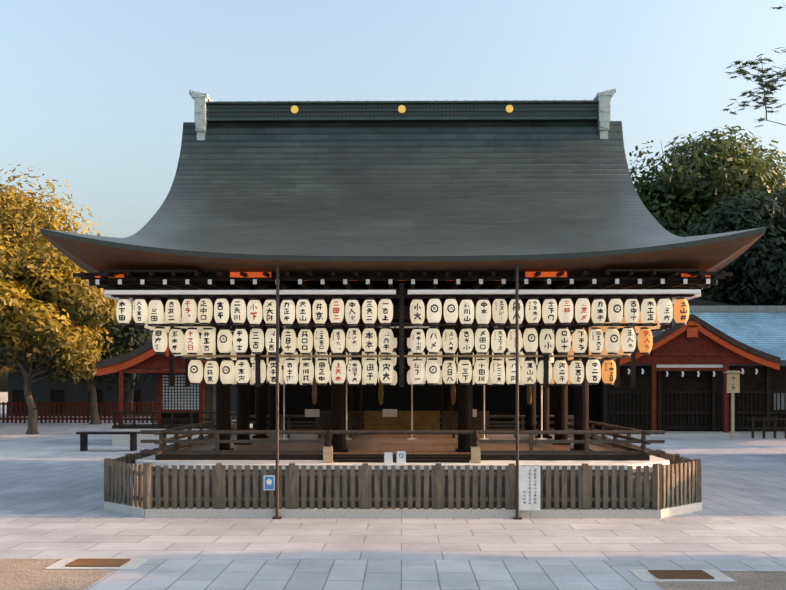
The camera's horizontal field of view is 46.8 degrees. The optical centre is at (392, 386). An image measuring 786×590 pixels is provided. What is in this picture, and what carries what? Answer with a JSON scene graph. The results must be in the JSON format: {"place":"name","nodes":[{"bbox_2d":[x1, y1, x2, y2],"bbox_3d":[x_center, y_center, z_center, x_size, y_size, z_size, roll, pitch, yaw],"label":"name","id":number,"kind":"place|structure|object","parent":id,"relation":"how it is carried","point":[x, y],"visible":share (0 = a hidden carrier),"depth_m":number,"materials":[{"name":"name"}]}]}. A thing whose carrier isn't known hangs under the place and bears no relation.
{"place":"outdoors","nodes":[
{"label":"outdoors","id":0,"kind":"place"},
{"bbox_2d":[127,351,205,368],"bbox_3d":[-9.599,-1.357,39.876,6.600,1.400,0.001,0,0,1],"label":"gable","id":1,"kind":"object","parent":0,"point":[158,361],"visible":0.25,"depth_m":39.88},
{"bbox_2d":[162,379,212,423],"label":"wooden panels","id":2,"kind":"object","parent":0,"point":[208,398],"depth_m":42.01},
{"bbox_2d":[0,392,785,589],"bbox_3d":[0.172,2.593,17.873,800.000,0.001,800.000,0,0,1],"label":"ground","id":3,"kind":"structure","parent":0,"point":[24,574],"depth_m":12.19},
{"bbox_2d":[0,186,50,248],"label":"tree","id":4,"kind":"object","parent":3,"relation":"on","point":[19,219],"depth_m":56.11,"materials":[{"name":"brown plant"}]},
{"bbox_2d":[0,164,113,375],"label":"tree foliage","id":5,"kind":"object","parent":4,"relation":"attached to","point":[14,224],"visible":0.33,"depth_m":55.07,"materials":[{"name":"yellow plant"}]},
{"bbox_2d":[1,239,110,434],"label":"tree","id":6,"kind":"object","parent":3,"relation":"on","point":[29,374],"visible":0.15,"depth_m":48.84,"materials":[{"name":"brown plant"}]},
{"bbox_2d":[0,237,132,384],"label":"tree foliage","id":7,"kind":"object","parent":6,"relation":"attached to","point":[17,322],"visible":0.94,"depth_m":47.09,"materials":[{"name":"yellow plant"}]},
{"bbox_2d":[44,558,149,569],"bbox_3d":[-4.297,2.587,13.239,1.280,0.012,0.800,0,0,1],"label":"drain cover frame","id":8,"kind":"object","parent":3,"relation":"on","point":[133,563],"visible":0.64,"depth_m":13.00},
{"bbox_2d":[65,558,130,566],"bbox_3d":[-4.297,2.573,13.239,0.792,0.024,0.520,0,0,1],"label":"drain grate","id":9,"kind":"object","parent":8,"relation":"in","point":[89,562],"visible":1,"depth_m":13.20,"materials":[{"name":"metal"}]},
{"bbox_2d":[81,320,140,423],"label":"tree trunk","id":10,"kind":"object","parent":3,"relation":"on","point":[89,385],"visible":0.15,"depth_m":61.91,"materials":[{"name":"brown plant"}]},
{"bbox_2d":[41,267,156,390],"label":"tree foliage","id":11,"kind":"object","parent":10,"relation":"attached to","point":[127,336],"visible":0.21,"depth_m":60.42,"materials":[{"name":"green plant"}]},
{"bbox_2d":[0,405,785,589],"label":"paving stones","id":12,"kind":"object","parent":3,"relation":"on","point":[51,490],"depth_m":15.44,"materials":[{"name":"stone"}]},
{"bbox_2d":[0,402,156,422],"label":"red fence","id":13,"kind":"object","parent":12,"relation":"on","point":[41,418],"visible":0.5,"depth_m":64.06,"materials":[{"name":"wood"}]},
{"bbox_2d":[76,432,165,450],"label":"benches","id":14,"kind":"object","parent":12,"relation":"on","point":[84,441],"visible":0.48,"depth_m":36.21,"materials":[{"name":"brown wood"}]},
{"bbox_2d":[8,367,236,415],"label":"store house walls","id":15,"kind":"structure","parent":12,"relation":"on","point":[42,388],"depth_m":78.16,"materials":[{"name":"wood"}]},
{"bbox_2d":[12,390,140,412],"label":"doors","id":16,"kind":"structure","parent":15,"relation":"attached to","point":[18,396],"depth_m":78.13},
{"bbox_2d":[112,424,252,445],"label":"low platform","id":17,"kind":"structure","parent":12,"relation":"on","point":[120,439],"depth_m":39.39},
{"bbox_2d":[118,369,203,424],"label":"timber frame","id":18,"kind":"object","parent":17,"relation":"on","point":[159,372],"visible":0.35,"depth_m":40.87,"materials":[{"name":"wood"}]},
{"bbox_2d":[96,336,250,369],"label":"roof","id":19,"kind":"structure","parent":18,"relation":"on","point":[126,356],"depth_m":39.40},
{"bbox_2d":[97,338,206,375],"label":"shrine bargeboards","id":20,"kind":"object","parent":19,"relation":"attached to","point":[133,361],"visible":0.4,"depth_m":39.50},
{"bbox_2d":[162,369,198,409],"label":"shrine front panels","id":21,"kind":"object","parent":18,"relation":"attached to","point":[163,402],"depth_m":41.01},
{"bbox_2d":[162,374,198,409],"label":"window lattice","id":22,"kind":"object","parent":21,"relation":"attached to","point":[180,389],"visible":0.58,"depth_m":40.98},
{"bbox_2d":[112,411,236,428],"bbox_3d":[-9.596,1.468,40.151,5.200,0.750,1.550,0,0,1],"label":"railing","id":23,"kind":"object","parent":17,"relation":"on","point":[146,426],"visible":0.71,"depth_m":39.43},
{"bbox_2d":[138,465,652,507],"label":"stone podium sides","id":24,"kind":"object","parent":12,"relation":"on","point":[406,489],"visible":0.03,"depth_m":18.38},
{"bbox_2d":[323,446,480,462],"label":"wooden posts","id":25,"kind":"object","parent":24,"relation":"on","point":[328,454],"visible":0.93,"depth_m":18.84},
{"bbox_2d":[140,415,664,454],"bbox_3d":[0.245,1.222,24.872,11.340,0.543,11.340,0,0,1],"label":"stage railing","id":26,"kind":"object","parent":24,"relation":"on","point":[189,433],"visible":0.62,"depth_m":19.65,"materials":[{"name":"wood"}]},
{"bbox_2d":[179,434,625,453],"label":"stage floor","id":27,"kind":"structure","parent":24,"relation":"on","point":[395,443],"depth_m":22.92,"materials":[{"name":"brown wood"}]},
{"bbox_2d":[287,411,515,437],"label":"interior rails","id":28,"kind":"object","parent":27,"relation":"on","point":[354,420],"visible":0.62,"depth_m":28.62,"materials":[{"name":"brown wood"}]},
{"bbox_2d":[364,411,439,429],"bbox_3d":[0.285,1.133,28.672,2.400,0.720,0.050,0,0,1],"label":"gold panel","id":29,"kind":"object","parent":28,"relation":"attached to","point":[422,420],"visible":0.64,"depth_m":28.65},
{"bbox_2d":[212,318,591,451],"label":"pillars","id":30,"kind":"structure","parent":27,"relation":"on","point":[465,408],"depth_m":23.22,"materials":[{"name":"wood"}]},
{"bbox_2d":[111,283,693,386],"bbox_3d":[0.245,-1.047,24.872,11.870,2.120,12.810,0,0,1],"label":"lantern rack","id":31,"kind":"object","parent":30,"relation":"on","point":[401,295],"visible":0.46,"depth_m":18.73,"materials":[{"name":"brown wood"}]},
{"bbox_2d":[183,355,620,364],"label":"lantern rack bars","id":32,"kind":"object","parent":31,"relation":"attached to","point":[398,356],"visible":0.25,"depth_m":19.03,"materials":[{"name":"brown wood"}]},
{"bbox_2d":[119,296,685,385],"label":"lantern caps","id":33,"kind":"object","parent":31,"relation":"hanging from","point":[369,325],"visible":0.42,"depth_m":18.70,"materials":[{"name":"wood"}]},
{"bbox_2d":[133,299,147,322],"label":"lantern","id":34,"kind":"object","parent":33,"relation":"on","point":[144,311],"visible":1,"depth_m":18.44,"materials":[{"name":"paper"}]},
{"bbox_2d":[148,300,163,323],"bbox_3d":[-4.843,-1.516,18.545,0.302,0.482,0.313,-1,2,-3],"label":"lantern","id":35,"kind":"object","parent":33,"relation":"on","point":[156,304],"visible":0.9,"depth_m":18.43,"materials":[{"name":"paper"}]},
{"bbox_2d":[169,329,183,352],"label":"lantern","id":36,"kind":"object","parent":33,"relation":"on","point":[179,343],"visible":0.9,"depth_m":18.71,"materials":[{"name":"paper"}]},
{"bbox_2d":[182,299,196,322],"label":"lantern","id":37,"kind":"object","parent":33,"relation":"on","point":[192,312],"visible":0.9,"depth_m":18.43,"materials":[{"name":"paper"}]},
{"bbox_2d":[220,361,234,383],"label":"lantern","id":38,"kind":"object","parent":33,"relation":"on","point":[229,377],"visible":0.88,"depth_m":18.98,"materials":[{"name":"paper"}]},
{"bbox_2d":[247,300,262,323],"bbox_3d":[-2.821,-1.514,18.524,0.307,0.482,0.308,-1,-2,-36],"label":"lantern","id":39,"kind":"object","parent":33,"relation":"on","point":[259,314],"visible":0.9,"depth_m":18.41,"materials":[{"name":"paper"}]},
{"bbox_2d":[280,300,294,323],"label":"lantern","id":40,"kind":"object","parent":33,"relation":"on","point":[291,310],"visible":0.9,"depth_m":18.41,"materials":[{"name":"paper"}]},
{"bbox_2d":[329,299,343,322],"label":"lantern","id":41,"kind":"object","parent":33,"relation":"on","point":[340,313],"visible":0.94,"depth_m":18.39,"materials":[{"name":"paper"}]},
{"bbox_2d":[331,329,344,352],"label":"lantern","id":42,"kind":"object","parent":33,"relation":"on","point":[335,346],"visible":0.98,"depth_m":18.67,"materials":[{"name":"paper"}]},
{"bbox_2d":[345,300,359,323],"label":"lantern","id":43,"kind":"object","parent":33,"relation":"on","point":[355,309],"visible":0.96,"depth_m":18.39,"materials":[{"name":"paper"}]},
{"bbox_2d":[346,328,360,351],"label":"lantern","id":44,"kind":"object","parent":33,"relation":"on","point":[351,347],"visible":0.92,"depth_m":18.67,"materials":[{"name":"paper"}]},
{"bbox_2d":[378,299,392,322],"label":"lantern","id":45,"kind":"object","parent":33,"relation":"on","point":[389,307],"visible":0.92,"depth_m":18.38,"materials":[{"name":"paper"}]},
{"bbox_2d":[379,329,393,352],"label":"lantern","id":46,"kind":"object","parent":33,"relation":"on","point":[383,333],"visible":0.85,"depth_m":18.66,"materials":[{"name":"paper"}]},
{"bbox_2d":[410,360,424,383],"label":"lantern","id":47,"kind":"object","parent":33,"relation":"on","point":[421,369],"visible":0.94,"depth_m":18.93,"materials":[{"name":"paper"}]},
{"bbox_2d":[410,299,424,323],"bbox_3d":[0.496,-1.513,18.489,0.295,0.501,0.312,-2,1,-43],"label":"lantern","id":48,"kind":"object","parent":33,"relation":"on","point":[413,311],"visible":0.88,"depth_m":18.38,"materials":[{"name":"paper"}]},
{"bbox_2d":[426,328,440,351],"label":"lantern","id":49,"kind":"object","parent":33,"relation":"on","point":[433,340],"visible":0.96,"depth_m":18.65,"materials":[{"name":"paper"}]},
{"bbox_2d":[427,299,441,322],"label":"lantern","id":50,"kind":"object","parent":33,"relation":"on","point":[433,317],"visible":0.94,"depth_m":18.38,"materials":[{"name":"paper"}]},
{"bbox_2d":[442,329,456,352],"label":"lantern","id":51,"kind":"object","parent":33,"relation":"on","point":[446,341],"visible":0.94,"depth_m":18.65,"materials":[{"name":"paper"}]},
{"bbox_2d":[459,300,473,323],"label":"lantern","id":52,"kind":"object","parent":33,"relation":"on","point":[462,315],"visible":0.92,"depth_m":18.37,"materials":[{"name":"paper"}]},
{"bbox_2d":[459,329,473,352],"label":"lantern","id":53,"kind":"object","parent":33,"relation":"on","point":[463,343],"visible":0.96,"depth_m":18.65,"materials":[{"name":"paper"}]},
{"bbox_2d":[476,300,490,323],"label":"lantern","id":54,"kind":"object","parent":33,"relation":"on","point":[483,318],"visible":0.98,"depth_m":18.36,"materials":[{"name":"paper"}]},
{"bbox_2d":[490,360,504,383],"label":"lantern","id":55,"kind":"object","parent":33,"relation":"on","point":[494,372],"visible":0.94,"depth_m":18.92,"materials":[{"name":"paper"}]},
{"bbox_2d":[492,299,507,322],"bbox_3d":[2.177,-1.526,18.472,0.310,0.498,0.308,-2,-1,-9],"label":"lantern","id":56,"kind":"object","parent":33,"relation":"on","point":[498,318],"visible":0.96,"depth_m":18.36,"materials":[{"name":"paper"}]},
{"bbox_2d":[523,328,537,351],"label":"lantern","id":57,"kind":"object","parent":33,"relation":"on","point":[529,346],"visible":0.98,"depth_m":18.64,"materials":[{"name":"paper"}]},
{"bbox_2d":[525,299,540,322],"bbox_3d":[2.853,-1.525,18.465,0.310,0.476,0.300,0,2,2],"label":"lantern","id":58,"kind":"object","parent":33,"relation":"on","point":[530,316],"visible":0.98,"depth_m":18.36,"materials":[{"name":"paper"}]},
{"bbox_2d":[540,329,554,352],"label":"lantern","id":59,"kind":"object","parent":33,"relation":"on","point":[543,341],"visible":0.92,"depth_m":18.63,"materials":[{"name":"paper"}]},
{"bbox_2d":[542,299,556,323],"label":"lantern","id":60,"kind":"object","parent":33,"relation":"on","point":[546,312],"visible":0.9,"depth_m":18.35,"materials":[{"name":"paper"}]},
{"bbox_2d":[558,299,572,322],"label":"lantern","id":61,"kind":"object","parent":33,"relation":"on","point":[564,317],"visible":0.92,"depth_m":18.35,"materials":[{"name":"paper"}]},
{"bbox_2d":[575,298,589,322],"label":"lantern","id":62,"kind":"object","parent":33,"relation":"on","point":[579,306],"visible":0.98,"depth_m":18.34,"materials":[{"name":"paper"}]},
{"bbox_2d":[605,329,619,352],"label":"lantern","id":63,"kind":"object","parent":33,"relation":"on","point":[610,346],"visible":0.94,"depth_m":18.62,"materials":[{"name":"paper"}]},
{"bbox_2d":[608,299,622,322],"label":"lantern","id":64,"kind":"object","parent":33,"relation":"on","point":[614,317],"visible":1,"depth_m":18.34,"materials":[{"name":"paper"}]},
{"bbox_2d":[621,328,635,351],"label":"lantern","id":65,"kind":"object","parent":33,"relation":"on","point":[625,344],"visible":0.94,"depth_m":18.61,"materials":[{"name":"paper"}]},
{"bbox_2d":[624,299,639,322],"bbox_3d":[4.856,-1.528,18.444,0.304,0.493,0.295,-1,-1,26],"label":"lantern","id":66,"kind":"object","parent":33,"relation":"on","point":[628,313],"visible":0.98,"depth_m":18.34,"materials":[{"name":"paper"}]},
{"bbox_2d":[641,298,656,322],"bbox_3d":[5.195,-1.529,18.440,0.306,0.502,0.304,2,0,2],"label":"lantern","id":67,"kind":"object","parent":33,"relation":"on","point":[645,306],"visible":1,"depth_m":18.33,"materials":[{"name":"paper"}]},
{"bbox_2d":[657,299,672,322],"bbox_3d":[5.524,-1.527,18.437,0.305,0.495,0.312,-1,2,32],"label":"lantern","id":68,"kind":"object","parent":33,"relation":"on","point":[662,305],"visible":0.9,"depth_m":18.32,"materials":[{"name":"paper"}]},
{"bbox_2d":[674,299,688,322],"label":"lantern","id":69,"kind":"object","parent":33,"relation":"on","point":[678,314],"visible":0.92,"depth_m":18.33,"materials":[{"name":"paper"}]},
{"bbox_2d":[104,289,700,331],"bbox_3d":[0.245,-1.907,24.872,12.420,0.075,13.220,0,0,1],"label":"lantern rain cover","id":70,"kind":"object","parent":31,"relation":"attached to","point":[109,293],"visible":0.35,"depth_m":18.27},
{"bbox_2d":[119,301,686,381],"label":"paper lanterns","id":71,"kind":"object","parent":31,"relation":"attached to","point":[157,332],"depth_m":18.61,"materials":[{"name":"paper"}]},
{"bbox_2d":[73,271,732,323],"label":"eave rafters","id":72,"kind":"object","parent":30,"relation":"attached to","point":[598,285],"visible":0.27,"depth_m":19.00,"materials":[{"name":"wood"}]},
{"bbox_2d":[95,279,709,290],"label":"rafter ends","id":73,"kind":"object","parent":72,"relation":"on","point":[412,281],"visible":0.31,"depth_m":18.41,"materials":[{"name":"white paint"}]},
{"bbox_2d":[90,269,714,280],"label":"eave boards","id":74,"kind":"object","parent":72,"relation":"attached to","point":[417,276],"visible":0.25,"depth_m":18.57,"materials":[{"name":"wood"}]},
{"bbox_2d":[95,271,710,280],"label":"panels","id":75,"kind":"object","parent":72,"relation":"on","point":[260,274],"visible":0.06,"depth_m":18.71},
{"bbox_2d":[42,232,764,272],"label":"roof soffit","id":76,"kind":"structure","parent":72,"relation":"on","point":[711,257],"depth_m":18.27,"materials":[{"name":"wood"}]},
{"bbox_2d":[41,121,763,255],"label":"roof","id":77,"kind":"structure","parent":76,"relation":"on","point":[394,188],"depth_m":23.24,"materials":[{"name":"grey metal"}]},
{"bbox_2d":[206,100,598,120],"bbox_3d":[0.245,-7.509,24.872,10.800,0.535,0.500,0,0,1],"label":"roof ridge cap","id":78,"kind":"object","parent":77,"relation":"on","point":[390,118],"visible":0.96,"depth_m":24.64,"materials":[{"name":"metal"}]},
{"bbox_2d":[189,88,615,139],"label":"ridge end ornaments","id":79,"kind":"object","parent":77,"relation":"attached to","point":[202,99],"visible":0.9,"depth_m":24.60},
{"bbox_2d":[40,227,765,260],"bbox_3d":[0.245,-2.797,24.872,14.300,0.660,14.000,0,0,1],"label":"roof eave","id":80,"kind":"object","parent":77,"relation":"attached to","point":[404,258],"depth_m":17.88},
{"bbox_2d":[210,288,603,337],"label":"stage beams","id":81,"kind":"structure","parent":30,"relation":"on","point":[407,331],"depth_m":20.70,"materials":[{"name":"wood"}]},
{"bbox_2d":[312,322,531,404],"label":"hanging ornaments","id":82,"kind":"object","parent":30,"relation":"hanging from","point":[381,393],"visible":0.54,"depth_m":23.83,"materials":[{"name":"wood"}]},
{"bbox_2d":[155,439,649,460],"bbox_3d":[0.245,1.528,24.872,10.660,0.129,10.660,0,0,1],"label":"stage floor edge","id":83,"kind":"object","parent":27,"relation":"attached to","point":[637,457],"visible":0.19,"depth_m":19.54,"materials":[{"name":"wood"}]},
{"bbox_2d":[279,370,546,439],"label":"white interior poles","id":84,"kind":"object","parent":27,"relation":"on","point":[316,412],"visible":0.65,"depth_m":25.37,"materials":[{"name":"white paint"}]},
{"bbox_2d":[136,455,669,469],"bbox_3d":[0.245,1.638,24.872,11.520,0.090,13.000,0,0,1],"label":"stone podium","id":85,"kind":"object","parent":24,"relation":"on","point":[486,463],"visible":0.27,"depth_m":18.75,"materials":[{"name":"stone"}]},
{"bbox_2d":[334,456,469,462],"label":"stage steps","id":86,"kind":"structure","parent":85,"relation":"on","point":[430,459],"depth_m":19.15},
{"bbox_2d":[104,491,701,517],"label":"stone curb","id":87,"kind":"structure","parent":12,"relation":"on","point":[380,512],"depth_m":17.86,"materials":[{"name":"stone"}]},
{"bbox_2d":[104,434,701,509],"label":"fence posts","id":88,"kind":"object","parent":87,"relation":"on","point":[657,486],"visible":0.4,"depth_m":17.90,"materials":[{"name":"wood"}]},
{"bbox_2d":[130,451,674,509],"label":"notice boards","id":89,"kind":"object","parent":88,"relation":"attached to","point":[524,480],"visible":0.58,"depth_m":17.74,"materials":[{"name":"paper"}]},
{"bbox_2d":[108,434,696,509],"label":"fence pickets","id":90,"kind":"object","parent":88,"relation":"attached to","point":[685,472],"visible":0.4,"depth_m":17.92,"materials":[{"name":"wood"}]},
{"bbox_2d":[250,338,601,429],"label":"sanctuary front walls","id":91,"kind":"structure","parent":12,"relation":"on","point":[500,399],"depth_m":48.36,"materials":[{"name":"black"}]},
{"bbox_2d":[651,352,728,432],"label":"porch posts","id":92,"kind":"object","parent":12,"relation":"on","point":[725,368],"visible":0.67,"depth_m":46.62,"materials":[{"name":"wood"}]},
{"bbox_2d":[597,431,784,437],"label":"plinth","id":93,"kind":"structure","parent":12,"relation":"on","point":[707,434],"depth_m":45.72,"materials":[{"name":"stone"}]},
{"bbox_2d":[602,366,785,430],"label":"hall walls","id":94,"kind":"structure","parent":12,"relation":"on","point":[750,380],"depth_m":47.91,"materials":[{"name":"wood"}]},
{"bbox_2d":[570,312,785,365],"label":"hall roof","id":95,"kind":"structure","parent":94,"relation":"on","point":[765,332],"depth_m":50.89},
{"bbox_2d":[603,366,785,431],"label":"hall lattice","id":96,"kind":"object","parent":94,"relation":"attached to","point":[767,412],"visible":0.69,"depth_m":47.80,"materials":[{"name":"wood"}]},
{"bbox_2d":[636,314,780,363],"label":"porch roof","id":97,"kind":"structure","parent":94,"relation":"on","point":[657,335],"depth_m":46.20,"materials":[{"name":"teal metal"}]},
{"bbox_2d":[622,330,758,364],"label":"gable","id":98,"kind":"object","parent":97,"relation":"attached to","point":[683,342],"visible":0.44,"depth_m":46.72,"materials":[{"name":"wood"}]},
{"bbox_2d":[620,320,779,369],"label":"porch bargeboards","id":99,"kind":"object","parent":97,"relation":"on","point":[692,327],"visible":0.73,"depth_m":46.30,"materials":[{"name":"wood"}]},
{"bbox_2d":[723,371,742,438],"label":"sign post","id":100,"kind":"object","parent":12,"relation":"on","point":[731,381],"visible":0.92,"depth_m":44.80,"materials":[{"name":"brown wood"}]},
{"bbox_2d":[748,416,785,437],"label":"fence","id":101,"kind":"object","parent":12,"relation":"on","point":[752,419],"visible":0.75,"depth_m":45.24,"materials":[{"name":"brown wood"}]},
{"bbox_2d":[272,266,521,519],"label":"metal poles","id":102,"kind":"object","parent":3,"relation":"on","point":[277,516],"visible":0.94,"depth_m":17.87,"materials":[{"name":"grey metal"}]},
{"bbox_2d":[628,569,736,581],"bbox_3d":[3.934,2.587,12.413,1.240,0.012,0.800,0,0,1],"label":"drain cover frame","id":103,"kind":"object","parent":3,"relation":"on","point":[643,575],"visible":0.64,"depth_m":12.26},
{"bbox_2d":[648,570,713,578],"bbox_3d":[3.934,2.573,12.413,0.752,0.024,0.520,0,0,1],"label":"drain grate","id":104,"kind":"object","parent":103,"relation":"in","point":[680,574],"visible":1,"depth_m":12.37,"materials":[{"name":"metal"}]},
{"bbox_2d":[646,143,783,229],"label":"tree","id":105,"kind":"object","parent":3,"relation":"on","point":[711,184],"visible":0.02,"depth_m":71.27,"materials":[{"name":"brown plant"}]},
{"bbox_2d":[628,125,785,305],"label":"tree","id":106,"kind":"object","parent":105,"relation":"attached to","point":[669,189],"visible":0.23,"depth_m":70.93,"materials":[{"name":"green plant"}]},
{"bbox_2d":[707,197,785,300],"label":"tree","id":107,"kind":"object","parent":3,"relation":"on","point":[755,248],"depth_m":59.53,"materials":[{"name":"brown plant"}]},
{"bbox_2d":[678,181,785,305],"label":"tree","id":108,"kind":"object","parent":107,"relation":"on","point":[767,277],"visible":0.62,"depth_m":58.76,"materials":[{"name":"green plant"}]},
{"bbox_2d":[0,0,785,391],"label":"sky","id":109,"kind":"structure","parent":0,"point":[95,97],"materials":[{"name":"blue"}]},
{"bbox_2d":[206,103,597,122],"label":"roof ridge","id":110,"kind":"structure","parent":0,"point":[434,106],"depth_m":24.70,"materials":[{"name":"green metal"}]},
{"bbox_2d":[220,281,583,304],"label":"stage ceiling","id":111,"kind":"structure","parent":0,"point":[407,284],"depth_m":20.48,"materials":[{"name":"wood"}]},
{"bbox_2d":[673,306,785,312],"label":"roof ridge","id":112,"kind":"structure","parent":0,"point":[722,309],"depth_m":52.65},
{"bbox_2d":[722,3,785,242],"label":"foliage","id":113,"kind":"object","parent":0,"point":[764,85],"depth_m":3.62,"materials":[{"name":"plant"}]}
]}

